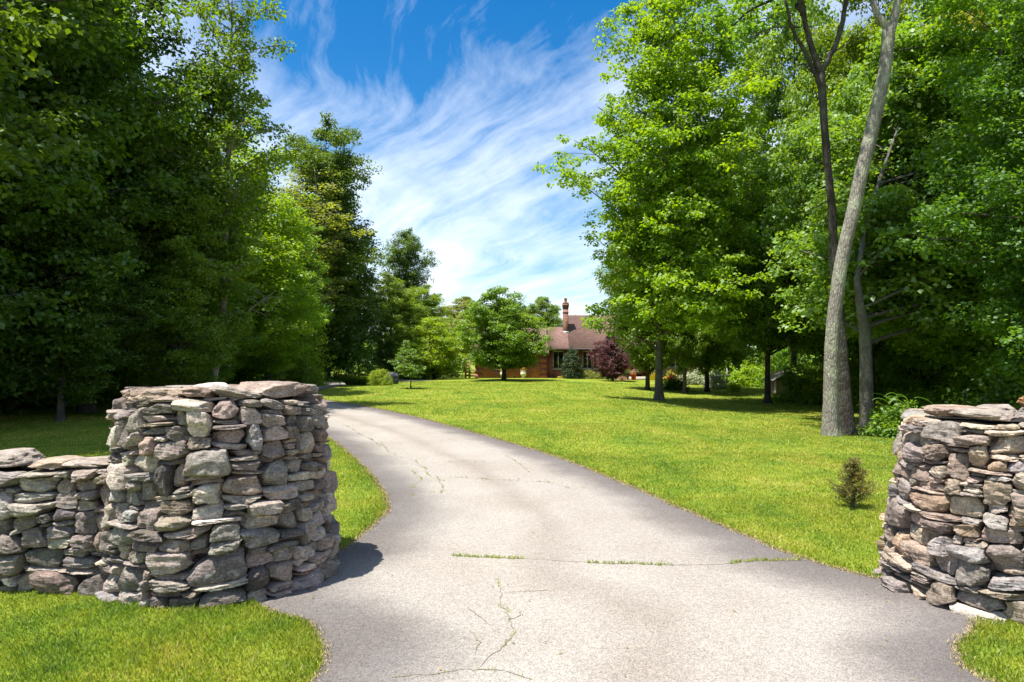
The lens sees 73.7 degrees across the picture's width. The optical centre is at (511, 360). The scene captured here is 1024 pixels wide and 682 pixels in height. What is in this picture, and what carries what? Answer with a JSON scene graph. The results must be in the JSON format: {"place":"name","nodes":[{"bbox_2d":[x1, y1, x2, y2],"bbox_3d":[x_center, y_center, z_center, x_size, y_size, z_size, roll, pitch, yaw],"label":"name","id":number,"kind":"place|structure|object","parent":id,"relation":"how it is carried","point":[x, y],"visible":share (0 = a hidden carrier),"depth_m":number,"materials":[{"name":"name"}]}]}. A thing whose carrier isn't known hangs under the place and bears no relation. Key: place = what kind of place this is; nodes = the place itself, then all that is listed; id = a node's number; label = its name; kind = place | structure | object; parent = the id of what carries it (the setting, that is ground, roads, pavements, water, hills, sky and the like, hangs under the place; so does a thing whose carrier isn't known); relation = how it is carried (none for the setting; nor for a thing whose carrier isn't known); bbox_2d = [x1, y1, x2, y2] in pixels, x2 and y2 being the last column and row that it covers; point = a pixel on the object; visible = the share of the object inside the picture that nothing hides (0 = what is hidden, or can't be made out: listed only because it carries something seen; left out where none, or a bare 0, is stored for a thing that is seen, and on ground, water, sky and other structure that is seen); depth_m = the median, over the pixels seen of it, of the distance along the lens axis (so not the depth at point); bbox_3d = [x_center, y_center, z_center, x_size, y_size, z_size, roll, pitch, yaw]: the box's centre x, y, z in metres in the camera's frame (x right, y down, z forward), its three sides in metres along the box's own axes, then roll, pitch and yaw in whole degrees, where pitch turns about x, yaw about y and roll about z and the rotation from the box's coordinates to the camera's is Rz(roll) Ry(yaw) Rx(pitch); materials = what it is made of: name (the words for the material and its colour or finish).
{"place":"outdoors","nodes":[
{"label":"outdoors","id":0,"kind":"place"},
{"bbox_2d":[0,362,1023,681],"bbox_3d":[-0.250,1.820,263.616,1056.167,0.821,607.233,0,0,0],"label":"ground","id":1,"kind":"structure","parent":0,"point":[50,408],"depth_m":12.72,"materials":[{"name":"green plant"}]},
{"bbox_2d":[2,59,39,210],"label":"woodland tree","id":2,"kind":"object","parent":1,"relation":"on","point":[26,89],"visible":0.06,"depth_m":18.53,"materials":[{"name":"green plant"}]},
{"bbox_2d":[0,0,105,344],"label":"woodland tree","id":3,"kind":"object","parent":1,"relation":"on","point":[12,155],"visible":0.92,"depth_m":13.27,"materials":[{"name":"green plant"}]},
{"bbox_2d":[0,448,113,595],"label":"stone wall","id":4,"kind":"structure","parent":1,"relation":"on","point":[51,514],"depth_m":4.72,"materials":[{"name":"grey stone"}]},
{"bbox_2d":[3,6,152,352],"bbox_3d":[-16.626,-8.071,20.509,9.867,19.744,10.277,0,0,4],"label":"woodland tree","id":5,"kind":"object","parent":1,"relation":"on","point":[70,114],"visible":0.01,"depth_m":21.04,"materials":[{"name":"green plant"}]},
{"bbox_2d":[0,189,178,420],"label":"woodland tree","id":6,"kind":"object","parent":1,"relation":"on","point":[90,371],"visible":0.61,"depth_m":17.56,"materials":[{"name":"green plant"}]},
{"bbox_2d":[0,0,221,398],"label":"woodland tree","id":7,"kind":"object","parent":1,"relation":"on","point":[38,187],"visible":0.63,"depth_m":16.97,"materials":[{"name":"green plant"}]},
{"bbox_2d":[51,14,205,401],"bbox_3d":[-17.514,-7.930,26.545,10.347,19.314,10.392,0,0,16],"label":"woodland tree","id":8,"kind":"object","parent":1,"relation":"on","point":[120,182],"depth_m":26.26,"materials":[{"name":"green plant"}]},
{"bbox_2d":[2,0,266,412],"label":"woodland tree","id":9,"kind":"object","parent":1,"relation":"on","point":[173,83],"visible":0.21,"depth_m":20.89,"materials":[{"name":"green plant"}]},
{"bbox_2d":[59,200,217,395],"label":"woodland tree","id":10,"kind":"object","parent":1,"relation":"on","point":[129,380],"visible":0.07,"depth_m":21.83,"materials":[{"name":"green plant"}]},
{"bbox_2d":[0,358,334,414],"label":"undergrowth","id":11,"kind":"object","parent":1,"relation":"on","point":[250,375],"visible":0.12,"depth_m":25.08,"materials":[{"name":"green plant"}]},
{"bbox_2d":[103,177,258,386],"bbox_3d":[-10.234,-2.050,21.453,4.671,7.424,4.485,0,0,20],"label":"woodland tree","id":12,"kind":"object","parent":1,"relation":"on","point":[197,363],"visible":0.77,"depth_m":20.52,"materials":[{"name":"green plant"}]},
{"bbox_2d":[94,126,267,386],"bbox_3d":[-13.426,-3.837,25.774,8.595,11.057,8.252,0,0,14],"label":"woodland tree","id":13,"kind":"object","parent":1,"relation":"on","point":[234,299],"visible":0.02,"depth_m":26.23,"materials":[{"name":"green plant"}]},
{"bbox_2d":[163,159,252,384],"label":"slender tree","id":14,"kind":"object","parent":1,"relation":"on","point":[229,238],"visible":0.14,"depth_m":22.37,"materials":[{"name":"green plant"}]},
{"bbox_2d":[127,0,307,379],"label":"slender tree","id":15,"kind":"object","parent":1,"relation":"on","point":[243,61],"visible":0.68,"depth_m":22.34,"materials":[{"name":"green plant"}]},
{"bbox_2d":[94,381,341,609],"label":"stone pier","id":16,"kind":"structure","parent":1,"relation":"on","point":[222,493],"depth_m":4.56,"materials":[{"name":"grey stone"}]},
{"bbox_2d":[169,259,268,384],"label":"woodland tree","id":17,"kind":"object","parent":1,"relation":"on","point":[227,374],"visible":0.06,"depth_m":28.60,"materials":[{"name":"green plant"}]},
{"bbox_2d":[217,184,297,377],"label":"woodland tree","id":18,"kind":"object","parent":1,"relation":"on","point":[247,346],"visible":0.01,"depth_m":39.94,"materials":[{"name":"green plant"}]},
{"bbox_2d":[185,116,330,382],"bbox_3d":[-13.676,-4.800,31.955,9.530,12.952,9.150,0,0,-26],"label":"woodland tree","id":19,"kind":"object","parent":1,"relation":"on","point":[261,279],"visible":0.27,"depth_m":31.01,"materials":[{"name":"green plant"}]},
{"bbox_2d":[240,181,319,371],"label":"woodland tree","id":20,"kind":"object","parent":1,"relation":"on","point":[307,265],"depth_m":46.64,"materials":[{"name":"green plant"}]},
{"bbox_2d":[235,235,328,380],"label":"woodland tree","id":21,"kind":"object","parent":1,"relation":"on","point":[285,362],"visible":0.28,"depth_m":35.13,"materials":[{"name":"green plant"}]},
{"bbox_2d":[246,196,334,380],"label":"woodland tree","id":22,"kind":"object","parent":1,"relation":"on","point":[301,340],"visible":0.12,"depth_m":38.78,"materials":[{"name":"green plant"}]},
{"bbox_2d":[270,310,342,385],"bbox_3d":[-12.645,-1.020,40.565,4.224,5.587,4.161,0,0,44],"label":"edge shrub","id":23,"kind":"object","parent":1,"relation":"on","point":[310,370],"visible":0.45,"depth_m":40.20,"materials":[{"name":"green plant"}]},
{"bbox_2d":[264,167,377,377],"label":"woodland tree","id":24,"kind":"object","parent":1,"relation":"on","point":[323,215],"visible":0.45,"depth_m":46.14,"materials":[{"name":"green plant"}]},
{"bbox_2d":[277,110,394,379],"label":"woodland tree","id":25,"kind":"object","parent":1,"relation":"on","point":[356,255],"visible":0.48,"depth_m":49.05,"materials":[{"name":"green plant"}]},
{"bbox_2d":[301,227,393,377],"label":"woodland tree","id":26,"kind":"object","parent":1,"relation":"on","point":[383,298],"visible":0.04,"depth_m":56.38,"materials":[{"name":"green plant"}]},
{"bbox_2d":[321,317,380,380],"bbox_3d":[-11.983,-0.787,50.502,4.731,5.030,4.565,0,0,-42],"label":"edge shrub","id":27,"kind":"object","parent":1,"relation":"on","point":[344,365],"visible":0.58,"depth_m":50.04,"materials":[{"name":"green plant"}]},
{"bbox_2d":[339,376,370,384],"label":"hedge","id":28,"kind":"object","parent":1,"relation":"on","point":[354,380],"depth_m":40.87,"materials":[{"name":"green plant"}]},
{"bbox_2d":[365,368,392,385],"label":"round bush","id":29,"kind":"object","parent":1,"relation":"on","point":[376,377],"visible":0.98,"depth_m":40.87,"materials":[{"name":"green plant"}]},
{"bbox_2d":[387,372,398,383],"bbox_3d":[-7.548,1.114,43.200,0.799,0.832,0.800,0,0,0],"label":"boulder","id":30,"kind":"object","parent":1,"relation":"on","point":[394,376],"visible":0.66,"depth_m":42.90,"materials":[{"name":"grey stone"}]},
{"bbox_2d":[346,273,440,369],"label":"woodland tree","id":31,"kind":"object","parent":1,"relation":"on","point":[399,299],"visible":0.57,"depth_m":56.48,"materials":[{"name":"green plant"}]},
{"bbox_2d":[360,330,429,378],"bbox_3d":[-9.143,-0.390,55.023,6.834,4.224,3.443,0,0,0],"label":"edge shrub","id":32,"kind":"object","parent":1,"relation":"on","point":[390,366],"visible":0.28,"depth_m":54.59,"materials":[{"name":"green plant"}]},
{"bbox_2d":[388,340,426,388],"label":"sapling","id":33,"kind":"object","parent":1,"relation":"on","point":[409,367],"visible":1,"depth_m":36.81,"materials":[{"name":"green plant"}]},
{"bbox_2d":[372,227,444,343],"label":"woodland tree","id":34,"kind":"object","parent":1,"relation":"on","point":[405,257],"visible":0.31,"depth_m":65.05,"materials":[{"name":"green plant"}]},
{"bbox_2d":[392,284,454,363],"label":"woodland tree","id":35,"kind":"object","parent":1,"relation":"on","point":[433,302],"visible":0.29,"depth_m":62.35,"materials":[{"name":"green plant"}]},
{"bbox_2d":[387,316,475,378],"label":"lawn tree","id":36,"kind":"object","parent":1,"relation":"on","point":[437,364],"visible":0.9,"depth_m":52.86,"materials":[{"name":"green plant"}]},
{"bbox_2d":[418,343,464,377],"bbox_3d":[-6.923,-0.039,57.617,6.286,3.523,3.299,0,0,0],"label":"edge shrub","id":37,"kind":"object","parent":1,"relation":"on","point":[458,375],"visible":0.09,"depth_m":57.21,"materials":[{"name":"green plant"}]},
{"bbox_2d":[438,295,490,371],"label":"background tree","id":38,"kind":"object","parent":1,"relation":"on","point":[462,307],"visible":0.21,"depth_m":82.84,"materials":[{"name":"green plant"}]},
{"bbox_2d":[465,360,474,377],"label":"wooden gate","id":39,"kind":"structure","parent":1,"relation":"on","point":[469,372],"depth_m":56.32,"materials":[{"name":"brown wood"}]},
{"bbox_2d":[446,285,555,380],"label":"lawn tree","id":40,"kind":"object","parent":1,"relation":"on","point":[506,341],"visible":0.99,"depth_m":48.43,"materials":[{"name":"green plant"}]},
{"bbox_2d":[520,296,562,330],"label":"background tree","id":41,"kind":"object","parent":1,"relation":"on","point":[538,308],"visible":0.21,"depth_m":78.99,"materials":[{"name":"green plant"}]},
{"bbox_2d":[561,343,583,378],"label":"evergreen bush","id":42,"kind":"object","parent":1,"relation":"on","point":[567,367],"visible":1,"depth_m":55.03,"materials":[{"name":"green plant"}]},
{"bbox_2d":[472,298,700,379],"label":"brick house","id":43,"kind":"structure","parent":1,"relation":"on","point":[571,331],"depth_m":57.03,"materials":[{"name":"brick"}]},
{"bbox_2d":[552,351,563,369],"bbox_3d":[3.880,-0.035,57.045,1.040,1.570,0.210,0,0,0],"label":"window","id":44,"kind":"structure","parent":43,"relation":"in","point":[558,356],"depth_m":57.10,"materials":[{"name":"glass"}]},
{"bbox_2d":[582,351,592,369],"bbox_3d":[6.300,-0.035,57.045,0.920,1.570,0.210,0,0,0],"label":"window","id":45,"kind":"structure","parent":43,"relation":"in","point":[587,364],"depth_m":57.10,"materials":[{"name":"glass"}]},
{"bbox_2d":[593,351,597,369],"bbox_3d":[7.200,-0.035,57.045,0.920,1.570,0.210,0,0,0],"label":"window","id":46,"kind":"structure","parent":43,"relation":"in","point":[595,368],"depth_m":57.06,"materials":[{"name":"glass"}]},
{"bbox_2d":[631,352,645,375],"bbox_3d":[10.625,0.290,57.140,1.290,2.000,0.080,0,0,0],"label":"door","id":47,"kind":"structure","parent":43,"relation":"in","point":[642,372],"depth_m":57.10,"materials":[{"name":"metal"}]},
{"bbox_2d":[667,352,682,367],"bbox_3d":[13.650,-0.070,57.045,1.620,1.340,0.210,0,0,0],"label":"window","id":48,"kind":"structure","parent":43,"relation":"in","point":[676,352],"depth_m":57.10,"materials":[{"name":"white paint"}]},
{"bbox_2d":[579,369,604,378],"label":"flowering bush","id":49,"kind":"object","parent":1,"relation":"on","point":[586,375],"visible":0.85,"depth_m":55.33,"materials":[{"name":"green plant"}]},
{"bbox_2d":[586,331,634,380],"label":"purple tree","id":50,"kind":"object","parent":1,"relation":"on","point":[613,370],"visible":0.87,"depth_m":50.90,"materials":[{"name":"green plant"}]},
{"bbox_2d":[596,246,637,330],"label":"woodland tree","id":51,"kind":"object","parent":1,"relation":"on","point":[606,302],"visible":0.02,"depth_m":60.20,"materials":[{"name":"green plant"}]},
{"bbox_2d":[629,369,636,379],"bbox_3d":[9.787,1.070,54.903,0.889,0.960,0.932,0,0,-38],"label":"flower pot","id":52,"kind":"object","parent":1,"relation":"on","point":[633,374],"visible":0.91,"depth_m":54.74,"materials":[{"name":"orange ceramic"}]},
{"bbox_2d":[592,161,681,390],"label":"lawn tree","id":53,"kind":"object","parent":1,"relation":"on","point":[644,361],"visible":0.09,"depth_m":39.91,"materials":[{"name":"green plant"}]},
{"bbox_2d":[333,309,962,377],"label":"woodland","id":54,"kind":"object","parent":1,"relation":"on","point":[755,347],"depth_m":95.60,"materials":[{"name":"green plant"}]},
{"bbox_2d":[531,0,794,400],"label":"maple tree","id":55,"kind":"object","parent":1,"relation":"on","point":[654,222],"visible":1,"depth_m":27.59,"materials":[{"name":"green plant"}]},
{"bbox_2d":[663,374,690,389],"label":"foundation bush","id":56,"kind":"object","parent":1,"relation":"on","point":[673,383],"visible":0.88,"depth_m":41.49,"materials":[{"name":"green plant"}]},
{"bbox_2d":[640,158,721,392],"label":"lawn tree","id":57,"kind":"object","parent":1,"relation":"on","point":[690,354],"visible":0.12,"depth_m":38.47,"materials":[{"name":"green plant"}]},
{"bbox_2d":[674,369,704,384],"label":"flowering bush","id":58,"kind":"object","parent":1,"relation":"on","point":[693,378],"visible":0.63,"depth_m":47.70,"materials":[{"name":"white plant"}]},
{"bbox_2d":[678,134,749,391],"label":"lawn tree","id":59,"kind":"object","parent":1,"relation":"on","point":[711,357],"visible":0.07,"depth_m":40.36,"materials":[{"name":"green plant"}]},
{"bbox_2d":[701,370,729,388],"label":"flowering bush","id":60,"kind":"object","parent":1,"relation":"on","point":[716,381],"visible":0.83,"depth_m":44.16,"materials":[{"name":"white plant"}]},
{"bbox_2d":[680,218,754,372],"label":"woodland tree","id":61,"kind":"object","parent":1,"relation":"on","point":[738,354],"visible":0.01,"depth_m":57.81,"materials":[{"name":"green plant"}]},
{"bbox_2d":[722,368,729,386],"bbox_3d":[14.090,1.168,45.779,1.030,1.350,0.100,0,0,0],"label":"rail fence","id":62,"kind":"object","parent":1,"relation":"on","point":[726,375],"visible":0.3,"depth_m":45.76,"materials":[{"name":"grey wood"}]},
{"bbox_2d":[725,381,741,391],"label":"grassy bush","id":63,"kind":"object","parent":1,"relation":"on","point":[733,387],"visible":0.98,"depth_m":41.81,"materials":[{"name":"green plant"}]},
{"bbox_2d":[724,360,772,386],"bbox_3d":[16.244,0.911,46.866,3.914,1.986,2.428,0,0,0],"label":"flowering bush","id":64,"kind":"object","parent":1,"relation":"on","point":[745,378],"visible":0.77,"depth_m":46.47,"materials":[{"name":"green plant"}]},
{"bbox_2d":[721,344,782,371],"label":"woodland tree","id":65,"kind":"object","parent":1,"relation":"on","point":[751,350],"depth_m":62.15,"materials":[{"name":"green plant"}]},
{"bbox_2d":[684,149,825,403],"bbox_3d":[12.525,-3.856,32.357,9.629,12.142,9.038,0,0,-23],"label":"lawn tree","id":66,"kind":"object","parent":1,"relation":"on","point":[758,324],"visible":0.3,"depth_m":31.32,"materials":[{"name":"green plant"}]},
{"bbox_2d":[675,0,869,434],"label":"forked tree","id":67,"kind":"object","parent":1,"relation":"on","point":[846,411],"visible":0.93,"depth_m":17.53,"materials":[{"name":"brown plant"}]},
{"bbox_2d":[762,370,796,394],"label":"garden shed","id":68,"kind":"structure","parent":1,"relation":"on","point":[774,377],"depth_m":39.70,"materials":[{"name":"white paint"}]},
{"bbox_2d":[714,0,869,373],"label":"woodland tree","id":69,"kind":"object","parent":1,"relation":"on","point":[793,103],"visible":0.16,"depth_m":45.23,"materials":[{"name":"green plant"}]},
{"bbox_2d":[771,340,813,402],"bbox_3d":[14.005,0.635,34.043,2.432,3.281,2.183,0,0,0],"label":"bush","id":70,"kind":"object","parent":1,"relation":"on","point":[789,381],"visible":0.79,"depth_m":33.77,"materials":[{"name":"green plant"}]},
{"bbox_2d":[774,357,822,403],"bbox_3d":[14.771,1.051,33.563,2.766,2.456,2.589,0,0,-40],"label":"yellow bush","id":71,"kind":"object","parent":1,"relation":"on","point":[811,385],"visible":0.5,"depth_m":33.27,"materials":[{"name":"green plant"}]},
{"bbox_2d":[777,341,852,368],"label":"woodland tree","id":72,"kind":"object","parent":1,"relation":"on","point":[818,358],"visible":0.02,"depth_m":51.41,"materials":[{"name":"green plant"}]},
{"bbox_2d":[744,187,889,380],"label":"woodland tree","id":73,"kind":"object","parent":1,"relation":"on","point":[813,350],"depth_m":35.85,"materials":[{"name":"green plant"}]},
{"bbox_2d":[735,58,959,408],"bbox_3d":[15.174,-5.267,29.005,10.196,15.178,9.569,0,0,25],"label":"woodland tree","id":74,"kind":"object","parent":1,"relation":"on","point":[802,192],"visible":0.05,"depth_m":27.93,"materials":[{"name":"green plant"}]},
{"bbox_2d":[826,456,878,507],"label":"juniper","id":75,"kind":"object","parent":1,"relation":"on","point":[850,492],"visible":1,"depth_m":7.39,"materials":[{"name":"green plant"}]},
{"bbox_2d":[804,0,901,436],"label":"leaning tree","id":76,"kind":"object","parent":1,"relation":"on","point":[830,424],"visible":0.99,"depth_m":16.57,"materials":[{"name":"grey plant"}]},
{"bbox_2d":[693,347,1018,412],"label":"undergrowth","id":77,"kind":"object","parent":1,"relation":"on","point":[883,385],"visible":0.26,"depth_m":30.51,"materials":[{"name":"green plant"}]},
{"bbox_2d":[771,0,942,395],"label":"woodland tree","id":78,"kind":"object","parent":1,"relation":"on","point":[853,52],"visible":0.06,"depth_m":39.93,"materials":[{"name":"green plant"}]},
{"bbox_2d":[786,0,991,408],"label":"woodland tree","id":79,"kind":"object","parent":1,"relation":"on","point":[900,362],"visible":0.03,"depth_m":29.26,"materials":[{"name":"green plant"}]},
{"bbox_2d":[762,19,1020,431],"bbox_3d":[12.572,-4.507,22.027,8.412,13.324,7.680,0,0,-24],"label":"woodland tree","id":80,"kind":"object","parent":1,"relation":"on","point":[887,206],"visible":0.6,"depth_m":20.68,"materials":[{"name":"green plant"}]},
{"bbox_2d":[854,392,933,437],"bbox_3d":[9.726,1.448,17.215,1.988,1.316,1.854,0,0,-33],"label":"vine bush","id":81,"kind":"object","parent":1,"relation":"on","point":[890,420],"visible":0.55,"depth_m":17.04,"materials":[{"name":"green plant"}]},
{"bbox_2d":[844,0,1023,403],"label":"woodland tree","id":82,"kind":"object","parent":1,"relation":"on","point":[955,68],"visible":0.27,"depth_m":19.94,"materials":[{"name":"green plant"}]},
{"bbox_2d":[916,332,975,392],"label":"woodland tree","id":83,"kind":"object","parent":1,"relation":"on","point":[962,373],"depth_m":37.60,"materials":[{"name":"green plant"}]},
{"bbox_2d":[872,396,1023,623],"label":"stone pier","id":84,"kind":"structure","parent":1,"relation":"on","point":[952,537],"depth_m":4.46,"materials":[{"name":"grey stone"}]},
{"bbox_2d":[892,0,1023,406],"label":"woodland tree","id":85,"kind":"object","parent":1,"relation":"on","point":[1007,244],"visible":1,"depth_m":15.74,"materials":[{"name":"green plant"}]},
{"bbox_2d":[917,0,1023,364],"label":"woodland tree","id":86,"kind":"object","parent":1,"relation":"on","point":[974,21],"visible":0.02,"depth_m":23.90,"materials":[{"name":"green plant"}]},
{"bbox_2d":[936,366,1023,410],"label":"shade bush","id":87,"kind":"object","parent":1,"relation":"on","point":[996,395],"visible":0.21,"depth_m":17.34,"materials":[{"name":"green plant"}]},
{"bbox_2d":[110,0,926,362],"label":"sky","id":88,"kind":"structure","parent":0,"point":[457,102],"materials":[{"name":"blue"}]},
{"bbox_2d":[520,368,526,377],"bbox_3d":[0.944,0.922,55.388,0.534,0.990,0.573,0,0,-28],"label":"flower urn","id":89,"kind":"object","parent":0,"point":[523,373],"visible":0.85,"depth_m":55.24,"materials":[{"name":"white stone"}]},
{"bbox_2d":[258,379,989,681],"bbox_3d":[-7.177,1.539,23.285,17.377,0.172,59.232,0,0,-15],"label":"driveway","id":90,"kind":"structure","parent":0,"point":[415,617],"depth_m":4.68,"materials":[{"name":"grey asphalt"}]},
{"bbox_2d":[352,429,800,678],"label":"weeds","id":91,"kind":"object","parent":90,"relation":"on","point":[643,563],"visible":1,"depth_m":5.47,"materials":[{"name":"green plant"}]},
{"bbox_2d":[624,369,629,379],"bbox_3d":[9.139,1.082,54.629,0.676,0.922,0.742,0,0,-40],"label":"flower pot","id":92,"kind":"object","parent":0,"point":[626,374],"visible":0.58,"depth_m":54.42,"materials":[{"name":"green plant"}]},
{"bbox_2d":[650,371,654,379],"bbox_3d":[11.311,1.118,54.954,0.728,0.890,0.733,0,0,0],"label":"flower pot","id":93,"kind":"object","parent":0,"point":[652,376],"visible":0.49,"depth_m":54.71,"materials":[{"name":"yellow ceramic"}]},
{"bbox_2d":[666,370,677,378],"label":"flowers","id":94,"kind":"object","parent":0,"point":[667,375],"visible":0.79,"depth_m":51.39,"materials":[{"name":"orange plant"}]}
]}

